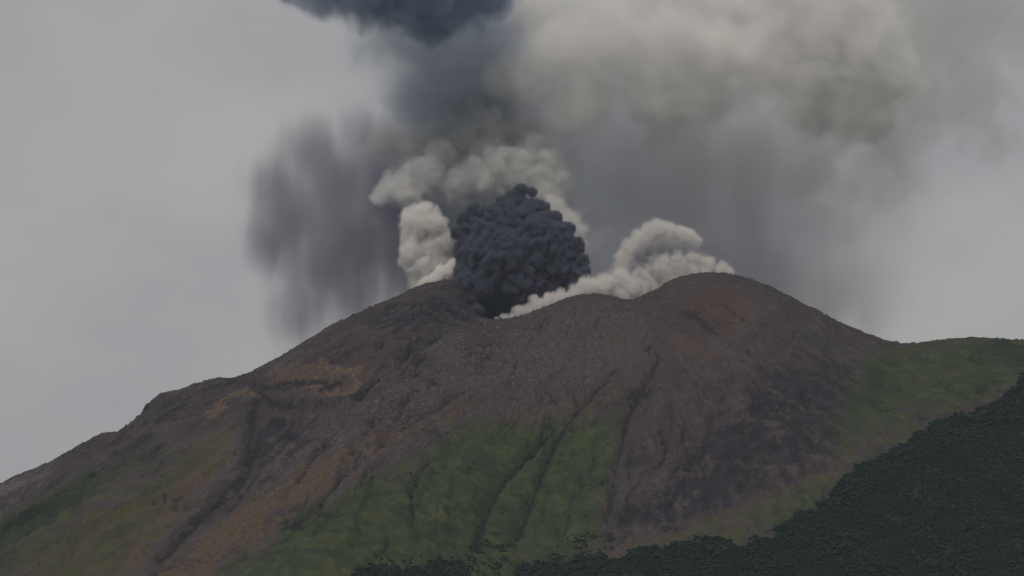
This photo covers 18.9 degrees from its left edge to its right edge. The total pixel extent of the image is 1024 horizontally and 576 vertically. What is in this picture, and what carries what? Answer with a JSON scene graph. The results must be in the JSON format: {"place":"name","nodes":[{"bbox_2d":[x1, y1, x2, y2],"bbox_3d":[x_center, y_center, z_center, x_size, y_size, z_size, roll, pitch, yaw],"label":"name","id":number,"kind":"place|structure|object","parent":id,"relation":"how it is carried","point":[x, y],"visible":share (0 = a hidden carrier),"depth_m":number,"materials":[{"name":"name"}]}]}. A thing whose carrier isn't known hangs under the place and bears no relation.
{"place":"outdoors","nodes":[
{"label":"outdoors","id":0,"kind":"place"},
{"bbox_2d":[0,272,1023,575],"bbox_3d":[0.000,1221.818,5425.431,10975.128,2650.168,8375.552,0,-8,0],"label":"volcano","id":1,"kind":"structure","parent":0,"point":[742,438],"depth_m":5198.48},
{"bbox_2d":[17,416,689,575],"bbox_3d":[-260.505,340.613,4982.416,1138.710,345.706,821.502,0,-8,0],"label":"shrubs","id":2,"kind":"object","parent":1,"relation":"on","point":[468,556],"visible":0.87,"depth_m":4846.41,"materials":[{"name":"green plant"}]},
{"bbox_2d":[173,272,851,503],"bbox_3d":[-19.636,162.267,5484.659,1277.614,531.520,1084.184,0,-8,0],"label":"boulders","id":3,"kind":"object","parent":1,"relation":"on","point":[490,370],"visible":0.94,"depth_m":5605.91,"materials":[{"name":"stone"}]},
{"bbox_2d":[452,186,588,315],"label":"ash column","id":4,"kind":"structure","parent":1,"relation":"on","point":[514,252],"depth_m":6154.95,"materials":[{"name":"grey"}]},
{"bbox_2d":[351,365,1023,575],"bbox_3d":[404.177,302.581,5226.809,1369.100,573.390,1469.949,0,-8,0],"label":"forest","id":5,"kind":"object","parent":1,"relation":"on","point":[916,490],"visible":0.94,"depth_m":4796.51,"materials":[{"name":"green plant"}]},
{"bbox_2d":[0,0,1023,482],"label":"sky","id":6,"kind":"structure","parent":0,"point":[192,191],"materials":[{"name":"grey"}]}
]}

